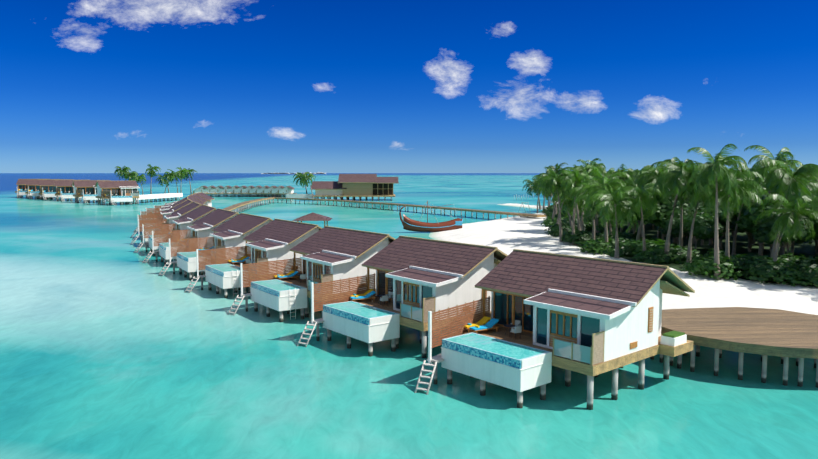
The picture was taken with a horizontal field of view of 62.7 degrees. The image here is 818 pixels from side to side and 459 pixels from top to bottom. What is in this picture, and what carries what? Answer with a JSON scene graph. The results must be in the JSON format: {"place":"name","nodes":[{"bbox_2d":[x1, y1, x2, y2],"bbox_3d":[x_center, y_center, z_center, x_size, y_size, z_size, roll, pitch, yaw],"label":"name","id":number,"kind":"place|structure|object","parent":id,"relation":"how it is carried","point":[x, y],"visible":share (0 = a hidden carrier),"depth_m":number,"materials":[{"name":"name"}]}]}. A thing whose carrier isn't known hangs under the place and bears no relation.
{"place":"outdoors","nodes":[
{"label":"outdoors","id":0,"kind":"place"},
{"bbox_2d":[0,173,817,458],"bbox_3d":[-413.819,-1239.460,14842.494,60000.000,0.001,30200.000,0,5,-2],"label":"sea","id":1,"kind":"structure","parent":0,"point":[112,346],"depth_m":42.55,"materials":[{"name":"liquid"}]},
{"bbox_2d":[15,179,36,197],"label":"pool villa","id":2,"kind":"object","parent":1,"relation":"on","point":[22,186],"visible":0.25,"depth_m":359.44,"materials":[{"name":"tile"}]},
{"bbox_2d":[25,179,58,198],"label":"pool villa","id":3,"kind":"object","parent":1,"relation":"on","point":[33,188],"visible":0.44,"depth_m":344.58,"materials":[{"name":"tile"}]},
{"bbox_2d":[38,179,73,199],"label":"pool villa","id":4,"kind":"object","parent":1,"relation":"on","point":[47,187],"visible":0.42,"depth_m":331.20,"materials":[{"name":"tile"}]},
{"bbox_2d":[54,180,81,200],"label":"pool villa","id":5,"kind":"object","parent":1,"relation":"on","point":[64,188],"visible":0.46,"depth_m":314.53,"materials":[{"name":"tile"}]},
{"bbox_2d":[72,180,110,202],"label":"pool villa","id":6,"kind":"object","parent":1,"relation":"on","point":[86,190],"visible":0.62,"depth_m":296.38,"materials":[{"name":"tile"}]},
{"bbox_2d":[95,181,139,205],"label":"pool villa","id":7,"kind":"object","parent":1,"relation":"on","point":[115,192],"visible":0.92,"depth_m":277.82,"materials":[{"name":"tile"}]},
{"bbox_2d":[114,166,131,178],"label":"palm tree","id":8,"kind":"object","parent":1,"relation":"on","point":[121,173],"visible":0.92,"depth_m":347.37,"materials":[{"name":"green plant"}]},
{"bbox_2d":[131,172,145,194],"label":"palm tree","id":9,"kind":"object","parent":1,"relation":"on","point":[139,177],"visible":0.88,"depth_m":318.89,"materials":[{"name":"green plant"}]},
{"bbox_2d":[123,193,182,203],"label":"jetty","id":10,"kind":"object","parent":1,"relation":"on","point":[151,197],"depth_m":303.20,"materials":[{"name":"concrete"}]},
{"bbox_2d":[145,164,160,193],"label":"palm tree","id":11,"kind":"object","parent":1,"relation":"on","point":[151,173],"visible":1,"depth_m":348.80,"materials":[{"name":"green plant"}]},
{"bbox_2d":[130,199,192,237],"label":"pool villa","id":12,"kind":"object","parent":1,"relation":"on","point":[177,207],"visible":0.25,"depth_m":135.23,"materials":[{"name":"tile"}]},
{"bbox_2d":[155,174,169,192],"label":"palm tree","id":13,"kind":"object","parent":1,"relation":"on","point":[162,180],"visible":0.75,"depth_m":356.26,"materials":[{"name":"green plant"}]},
{"bbox_2d":[130,202,201,246],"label":"pool villa","id":14,"kind":"object","parent":1,"relation":"on","point":[177,214],"visible":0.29,"depth_m":122.22,"materials":[{"name":"tile"}]},
{"bbox_2d":[134,197,201,230],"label":"pool villa","id":15,"kind":"object","parent":1,"relation":"on","point":[166,208],"visible":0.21,"depth_m":149.13,"materials":[{"name":"tile"}]},
{"bbox_2d":[163,171,176,192],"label":"palm tree","id":16,"kind":"object","parent":1,"relation":"on","point":[170,176],"visible":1,"depth_m":325.72,"materials":[{"name":"green plant"}]},
{"bbox_2d":[133,205,216,255],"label":"pool villa","id":17,"kind":"object","parent":1,"relation":"on","point":[183,222],"visible":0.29,"depth_m":109.30,"materials":[{"name":"tile"}]},
{"bbox_2d":[146,195,203,218],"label":"pool villa","id":18,"kind":"object","parent":1,"relation":"on","point":[188,196],"visible":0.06,"depth_m":161.98,"materials":[{"name":"tile"}]},
{"bbox_2d":[154,194,207,212],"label":"pool villa","id":19,"kind":"object","parent":1,"relation":"on","point":[198,198],"visible":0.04,"depth_m":174.30,"materials":[{"name":"tile"}]},
{"bbox_2d":[175,167,189,197],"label":"palm tree","id":20,"kind":"object","parent":1,"relation":"on","point":[180,174],"visible":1,"depth_m":334.84,"materials":[{"name":"green plant"}]},
{"bbox_2d":[165,192,213,206],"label":"pool villa","id":21,"kind":"object","parent":1,"relation":"on","point":[206,197],"depth_m":186.60,"materials":[{"name":"tile"}]},
{"bbox_2d":[182,168,197,194],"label":"palm tree","id":22,"kind":"object","parent":1,"relation":"on","point":[187,173],"visible":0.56,"depth_m":365.36,"materials":[{"name":"green plant"}]},
{"bbox_2d":[142,208,238,266],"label":"pool villa","id":23,"kind":"object","parent":1,"relation":"on","point":[204,226],"visible":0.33,"depth_m":96.65,"materials":[{"name":"tile"}]},
{"bbox_2d":[158,213,272,279],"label":"pool villa","id":24,"kind":"object","parent":1,"relation":"on","point":[234,231],"visible":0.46,"depth_m":84.64,"materials":[{"name":"tile"}]},
{"bbox_2d":[211,186,224,196],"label":"water villa","id":25,"kind":"object","parent":1,"relation":"on","point":[215,191],"visible":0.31,"depth_m":364.69,"materials":[{"name":"tile"}]},
{"bbox_2d":[224,197,273,212],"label":"villa jetty","id":26,"kind":"object","parent":1,"relation":"on","point":[243,206],"visible":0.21,"depth_m":238.25,"materials":[{"name":"brown wood"}]},
{"bbox_2d":[184,219,321,297],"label":"pool villa","id":27,"kind":"object","parent":1,"relation":"on","point":[276,239],"visible":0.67,"depth_m":72.90,"materials":[{"name":"wood"}]},
{"bbox_2d":[245,186,262,196],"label":"water villa","id":28,"kind":"object","parent":1,"relation":"on","point":[252,190],"visible":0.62,"depth_m":364.37,"materials":[{"name":"tile"}]},
{"bbox_2d":[263,186,277,196],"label":"water villa","id":29,"kind":"object","parent":1,"relation":"on","point":[266,191],"visible":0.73,"depth_m":362.25,"materials":[{"name":"tile"}]},
{"bbox_2d":[267,186,283,196],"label":"water villa","id":30,"kind":"object","parent":1,"relation":"on","point":[273,192],"visible":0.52,"depth_m":360.92,"materials":[{"name":"tile"}]},
{"bbox_2d":[277,186,296,196],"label":"water villa","id":31,"kind":"object","parent":1,"relation":"on","point":[286,190],"visible":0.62,"depth_m":359.47,"materials":[{"name":"tile"}]},
{"bbox_2d":[293,172,311,193],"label":"palm tree","id":32,"kind":"object","parent":1,"relation":"on","point":[300,178],"visible":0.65,"depth_m":319.83,"materials":[{"name":"green plant"}]},
{"bbox_2d":[301,173,315,198],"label":"palm tree","id":33,"kind":"object","parent":1,"relation":"on","point":[310,175],"visible":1,"depth_m":307.15,"materials":[{"name":"green plant"}]},
{"bbox_2d":[227,226,395,323],"bbox_3d":[-7.834,4.708,63.544,17.053,9.050,12.060,-3,6,-35],"label":"pool villa","id":34,"kind":"object","parent":1,"relation":"on","point":[329,253],"visible":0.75,"depth_m":61.35,"materials":[{"name":"tile"}]},
{"bbox_2d":[292,212,332,226],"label":"jetty pavilion","id":35,"kind":"structure","parent":1,"relation":"on","point":[312,216],"depth_m":110.80,"materials":[{"name":"tile"}]},
{"bbox_2d":[286,174,398,200],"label":"restaurant pavilion","id":36,"kind":"structure","parent":1,"relation":"on","point":[347,186],"depth_m":318.84,"materials":[{"name":"tile"}]},
{"bbox_2d":[297,236,507,357],"bbox_3d":[0.399,5.619,52.754,17.053,9.050,12.060,-4,6,-38],"label":"pool villa","id":37,"kind":"object","parent":1,"relation":"on","point":[417,279],"visible":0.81,"depth_m":50.54,"materials":[{"name":"paint"}]},
{"bbox_2d":[269,197,545,219],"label":"boardwalk","id":38,"kind":"structure","parent":1,"relation":"on","point":[462,209],"depth_m":218.65,"materials":[{"name":"brown wood"}]},
{"bbox_2d":[399,200,462,231],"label":"boat","id":39,"kind":"object","parent":1,"relation":"on","point":[409,224],"visible":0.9,"depth_m":146.69,"materials":[{"name":"brown"}]},
{"bbox_2d":[414,249,694,409],"bbox_3d":[9.114,6.497,42.347,17.053,9.050,12.060,-4,6,-41],"label":"pool villa","id":40,"kind":"object","parent":1,"relation":"on","point":[590,318],"visible":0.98,"depth_m":40.38,"materials":[{"name":"paint"}]},
{"bbox_2d":[650,307,817,387],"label":"boardwalk","id":41,"kind":"structure","parent":1,"relation":"on","point":[784,335],"depth_m":44.68,"materials":[{"name":"brown wood"}]},
{"bbox_2d":[0,0,817,172],"label":"sky","id":42,"kind":"structure","parent":0,"point":[87,86],"materials":[{"name":"blue"}]},
{"bbox_2d":[429,202,817,314],"bbox_3d":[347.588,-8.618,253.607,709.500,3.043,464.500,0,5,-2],"label":"island terrain","id":43,"kind":"structure","parent":0,"point":[508,235],"depth_m":96.09,"materials":[{"name":"white sand"}]},
{"bbox_2d":[522,179,540,209],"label":"palm tree","id":44,"kind":"object","parent":43,"relation":"on","point":[529,190],"visible":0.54,"depth_m":234.44,"materials":[{"name":"green plant"}]},
{"bbox_2d":[537,167,560,213],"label":"coconut palm","id":45,"kind":"object","parent":43,"relation":"on","point":[544,174],"visible":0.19,"depth_m":164.43,"materials":[{"name":"green plant"}]},
{"bbox_2d":[541,216,565,226],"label":"shrub","id":46,"kind":"object","parent":43,"relation":"on","point":[551,222],"visible":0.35,"depth_m":141.54,"materials":[{"name":"green plant"}]},
{"bbox_2d":[538,174,571,226],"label":"coconut palm","id":47,"kind":"object","parent":43,"relation":"on","point":[570,218],"visible":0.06,"depth_m":129.45,"materials":[{"name":"green plant"}]},
{"bbox_2d":[539,167,573,241],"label":"coconut palm","id":48,"kind":"object","parent":43,"relation":"on","point":[554,181],"visible":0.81,"depth_m":113.94,"materials":[{"name":"green plant"}]},
{"bbox_2d":[546,163,566,201],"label":"palm tree","id":49,"kind":"object","parent":43,"relation":"on","point":[556,168],"visible":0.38,"depth_m":214.10,"materials":[{"name":"green plant"}]},
{"bbox_2d":[547,226,571,236],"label":"shrub","id":50,"kind":"object","parent":43,"relation":"on","point":[554,232],"visible":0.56,"depth_m":121.44,"materials":[{"name":"green plant"}]},
{"bbox_2d":[550,193,586,230],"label":"coconut palm","id":51,"kind":"object","parent":43,"relation":"on","point":[566,206],"visible":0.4,"depth_m":116.36,"materials":[{"name":"green plant"}]},
{"bbox_2d":[555,172,584,230],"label":"coconut palm","id":52,"kind":"object","parent":43,"relation":"on","point":[564,192],"visible":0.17,"depth_m":113.32,"materials":[{"name":"green plant"}]},
{"bbox_2d":[561,230,591,244],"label":"shrub","id":53,"kind":"object","parent":43,"relation":"on","point":[584,235],"visible":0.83,"depth_m":108.83,"materials":[{"name":"green plant"}]},
{"bbox_2d":[560,169,595,244],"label":"coconut palm","id":54,"kind":"object","parent":43,"relation":"on","point":[571,183],"visible":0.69,"depth_m":109.28,"materials":[{"name":"green plant"}]},
{"bbox_2d":[569,177,596,239],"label":"coconut palm","id":55,"kind":"object","parent":43,"relation":"on","point":[581,203],"visible":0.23,"depth_m":105.91,"materials":[{"name":"green plant"}]},
{"bbox_2d":[570,167,599,232],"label":"coconut palm","id":56,"kind":"object","parent":43,"relation":"on","point":[592,175],"visible":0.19,"depth_m":127.58,"materials":[{"name":"green plant"}]},
{"bbox_2d":[570,166,607,230],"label":"coconut palm","id":57,"kind":"object","parent":43,"relation":"on","point":[602,171],"visible":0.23,"depth_m":125.93,"materials":[{"name":"green plant"}]},
{"bbox_2d":[577,158,603,214],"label":"coconut palm","id":58,"kind":"object","parent":43,"relation":"on","point":[586,168],"visible":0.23,"depth_m":154.28,"materials":[{"name":"green plant"}]},
{"bbox_2d":[578,238,614,254],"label":"shrub","id":59,"kind":"object","parent":43,"relation":"on","point":[590,246],"visible":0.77,"depth_m":95.37,"materials":[{"name":"green plant"}]},
{"bbox_2d":[571,188,626,225],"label":"coconut palm","id":60,"kind":"object","parent":43,"relation":"on","point":[592,207],"visible":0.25,"depth_m":100.39,"materials":[{"name":"green plant"}]},
{"bbox_2d":[576,165,630,253],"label":"coconut palm","id":61,"kind":"object","parent":43,"relation":"on","point":[604,183],"visible":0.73,"depth_m":93.46,"materials":[{"name":"green plant"}]},
{"bbox_2d":[594,237,628,252],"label":"shrub","id":62,"kind":"object","parent":43,"relation":"on","point":[621,239],"visible":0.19,"depth_m":95.90,"materials":[{"name":"green plant"}]},
{"bbox_2d":[603,248,623,257],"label":"shrub","id":63,"kind":"object","parent":43,"relation":"on","point":[611,253],"visible":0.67,"depth_m":91.49,"materials":[{"name":"green plant"}]},
{"bbox_2d":[584,187,647,257],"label":"coconut palm","id":64,"kind":"object","parent":43,"relation":"on","point":[608,208],"visible":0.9,"depth_m":87.24,"materials":[{"name":"green plant"}]},
{"bbox_2d":[604,173,638,231],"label":"coconut palm","id":65,"kind":"object","parent":43,"relation":"on","point":[630,182],"visible":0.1,"depth_m":108.47,"materials":[{"name":"green plant"}]},
{"bbox_2d":[604,231,640,239],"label":"shrub","id":66,"kind":"object","parent":43,"relation":"on","point":[622,235],"visible":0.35,"depth_m":104.80,"materials":[{"name":"green plant"}]},
{"bbox_2d":[611,164,639,226],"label":"coconut palm","id":67,"kind":"object","parent":43,"relation":"on","point":[632,175],"visible":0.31,"depth_m":140.34,"materials":[{"name":"green plant"}]},
{"bbox_2d":[610,240,648,255],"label":"shrub","id":68,"kind":"object","parent":43,"relation":"on","point":[626,245],"visible":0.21,"depth_m":93.04,"materials":[{"name":"green plant"}]},
{"bbox_2d":[616,183,661,250],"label":"coconut palm","id":69,"kind":"object","parent":43,"relation":"on","point":[644,194],"visible":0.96,"depth_m":85.19,"materials":[{"name":"green plant"}]},
{"bbox_2d":[622,238,665,253],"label":"shrub","id":70,"kind":"object","parent":43,"relation":"on","point":[648,245],"visible":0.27,"depth_m":91.21,"materials":[{"name":"green plant"}]},
{"bbox_2d":[633,165,662,236],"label":"coconut palm","id":71,"kind":"object","parent":43,"relation":"on","point":[638,174],"visible":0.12,"depth_m":111.19,"materials":[{"name":"green plant"}]},
{"bbox_2d":[633,250,665,264],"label":"shrub","id":72,"kind":"object","parent":43,"relation":"on","point":[650,258],"visible":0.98,"depth_m":84.56,"materials":[{"name":"green plant"}]},
{"bbox_2d":[634,165,670,239],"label":"coconut palm","id":73,"kind":"object","parent":43,"relation":"on","point":[648,178],"visible":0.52,"depth_m":99.30,"materials":[{"name":"green plant"}]},
{"bbox_2d":[632,191,686,240],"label":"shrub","id":74,"kind":"object","parent":43,"relation":"on","point":[659,208],"visible":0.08,"depth_m":99.74,"materials":[{"name":"green plant"}]},
{"bbox_2d":[636,197,691,239],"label":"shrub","id":75,"kind":"object","parent":43,"relation":"on","point":[649,220],"visible":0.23,"depth_m":99.55,"materials":[{"name":"green plant"}]},
{"bbox_2d":[648,244,698,263],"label":"shrub","id":76,"kind":"object","parent":43,"relation":"on","point":[673,254],"visible":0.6,"depth_m":85.02,"materials":[{"name":"green plant"}]},
{"bbox_2d":[658,216,689,240],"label":"shrub","id":77,"kind":"object","parent":43,"relation":"on","point":[675,231],"visible":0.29,"depth_m":96.47,"materials":[{"name":"green plant"}]},
{"bbox_2d":[650,157,705,259],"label":"coconut palm","id":78,"kind":"object","parent":43,"relation":"on","point":[677,177],"visible":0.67,"depth_m":81.60,"materials":[{"name":"green plant"}]},
{"bbox_2d":[653,202,703,246],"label":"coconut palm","id":79,"kind":"object","parent":43,"relation":"on","point":[668,214],"visible":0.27,"depth_m":98.67,"materials":[{"name":"green plant"}]},
{"bbox_2d":[658,162,702,247],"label":"coconut palm","id":80,"kind":"object","parent":43,"relation":"on","point":[664,172],"visible":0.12,"depth_m":88.18,"materials":[{"name":"green plant"}]},
{"bbox_2d":[661,196,704,243],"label":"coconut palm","id":81,"kind":"object","parent":43,"relation":"on","point":[673,240],"visible":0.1,"depth_m":99.73,"materials":[{"name":"green plant"}]},
{"bbox_2d":[676,212,723,253],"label":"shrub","id":82,"kind":"object","parent":43,"relation":"on","point":[704,227],"visible":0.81,"depth_m":90.22,"materials":[{"name":"green plant"}]},
{"bbox_2d":[676,177,725,262],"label":"coconut palm","id":83,"kind":"object","parent":43,"relation":"on","point":[695,204],"visible":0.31,"depth_m":83.01,"materials":[{"name":"green plant"}]},
{"bbox_2d":[682,256,742,280],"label":"shrub","id":84,"kind":"object","parent":43,"relation":"on","point":[708,266],"visible":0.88,"depth_m":73.62,"materials":[{"name":"green plant"}]},
{"bbox_2d":[692,204,741,249],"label":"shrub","id":85,"kind":"object","parent":43,"relation":"on","point":[722,222],"visible":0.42,"depth_m":95.77,"materials":[{"name":"green plant"}]},
{"bbox_2d":[685,144,749,279],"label":"coconut palm","id":86,"kind":"object","parent":43,"relation":"on","point":[716,172],"visible":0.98,"depth_m":72.99,"materials":[{"name":"green plant"}]},
{"bbox_2d":[704,248,734,257],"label":"shrub","id":87,"kind":"object","parent":43,"relation":"on","point":[721,253],"visible":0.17,"depth_m":85.61,"materials":[{"name":"green plant"}]},
{"bbox_2d":[690,163,765,256],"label":"coconut palm","id":88,"kind":"object","parent":43,"relation":"on","point":[744,186],"visible":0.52,"depth_m":74.46,"materials":[{"name":"green plant"}]},
{"bbox_2d":[708,168,752,245],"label":"coconut palm","id":89,"kind":"object","parent":43,"relation":"on","point":[711,242],"visible":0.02,"depth_m":103.38,"materials":[{"name":"green plant"}]},
{"bbox_2d":[729,205,752,251],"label":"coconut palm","id":90,"kind":"object","parent":43,"relation":"on","point":[749,234],"visible":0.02,"depth_m":97.90,"materials":[{"name":"green plant"}]},
{"bbox_2d":[720,254,766,277],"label":"shrub","id":91,"kind":"object","parent":43,"relation":"on","point":[740,260],"visible":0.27,"depth_m":74.09,"materials":[{"name":"green plant"}]},
{"bbox_2d":[730,180,770,254],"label":"coconut palm","id":92,"kind":"object","parent":43,"relation":"on","point":[735,238],"visible":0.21,"depth_m":92.51,"materials":[{"name":"green plant"}]},
{"bbox_2d":[730,254,778,271],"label":"shrub","id":93,"kind":"object","parent":43,"relation":"on","point":[759,258],"visible":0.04,"depth_m":75.72,"materials":[{"name":"green plant"}]},
{"bbox_2d":[742,257,798,283],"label":"shrub","id":94,"kind":"object","parent":43,"relation":"on","point":[771,266],"visible":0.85,"depth_m":70.39,"materials":[{"name":"green plant"}]},
{"bbox_2d":[735,197,812,255],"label":"palm tree","id":95,"kind":"object","parent":43,"relation":"on","point":[750,219],"visible":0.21,"depth_m":85.52,"materials":[{"name":"green plant"}]},
{"bbox_2d":[744,145,805,255],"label":"coconut palm","id":96,"kind":"object","parent":43,"relation":"on","point":[762,163],"visible":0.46,"depth_m":86.58,"materials":[{"name":"green plant"}]},
{"bbox_2d":[734,188,817,254],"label":"palm tree","id":97,"kind":"object","parent":43,"relation":"on","point":[744,207],"visible":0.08,"depth_m":92.90,"materials":[{"name":"green plant"}]},
{"bbox_2d":[753,211,814,256],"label":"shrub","id":98,"kind":"object","parent":43,"relation":"on","point":[762,231],"visible":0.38,"depth_m":81.11,"materials":[{"name":"green plant"}]},
{"bbox_2d":[750,227,817,257],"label":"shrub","id":99,"kind":"object","parent":43,"relation":"on","point":[803,239],"visible":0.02,"depth_m":83.33,"materials":[{"name":"green plant"}]},
{"bbox_2d":[755,194,817,263],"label":"coconut palm","id":100,"kind":"object","parent":43,"relation":"on","point":[800,208],"visible":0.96,"depth_m":72.44,"materials":[{"name":"green plant"}]},
{"bbox_2d":[758,160,817,257],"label":"coconut palm","id":101,"kind":"object","parent":43,"relation":"on","point":[810,170],"visible":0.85,"depth_m":77.66,"materials":[{"name":"green plant"}]},
{"bbox_2d":[768,266,815,286],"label":"shrub","id":102,"kind":"object","parent":43,"relation":"on","point":[787,276],"visible":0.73,"depth_m":68.88,"materials":[{"name":"green plant"}]},
{"bbox_2d":[778,252,807,262],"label":"shrub","id":103,"kind":"object","parent":43,"relation":"on","point":[790,257],"visible":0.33,"depth_m":77.64,"materials":[{"name":"green plant"}]},
{"bbox_2d":[769,182,817,251],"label":"coconut palm","id":104,"kind":"object","parent":43,"relation":"on","point":[810,184],"visible":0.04,"depth_m":97.67,"materials":[{"name":"green plant"}]},
{"bbox_2d":[789,257,817,279],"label":"shrub","id":105,"kind":"object","parent":43,"relation":"on","point":[802,265],"visible":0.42,"depth_m":70.83,"materials":[{"name":"green plant"}]},
{"bbox_2d":[798,265,817,286],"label":"shrub","id":106,"kind":"object","parent":43,"relation":"on","point":[810,278],"visible":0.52,"depth_m":67.88,"materials":[{"name":"green plant"}]},
{"bbox_2d":[805,206,817,236],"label":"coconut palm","id":107,"kind":"object","parent":43,"relation":"on","point":[815,227],"visible":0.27,"depth_m":81.65,"materials":[{"name":"green plant"}]},
{"bbox_2d":[806,268,817,287],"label":"shrub","id":108,"kind":"object","parent":43,"relation":"on","point":[815,282],"visible":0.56,"depth_m":67.33,"materials":[{"name":"green plant"}]},
{"bbox_2d":[810,189,817,210],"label":"coconut palm","id":109,"kind":"object","parent":43,"relation":"on","point":[815,197],"visible":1,"depth_m":67.38,"materials":[{"name":"green plant"}]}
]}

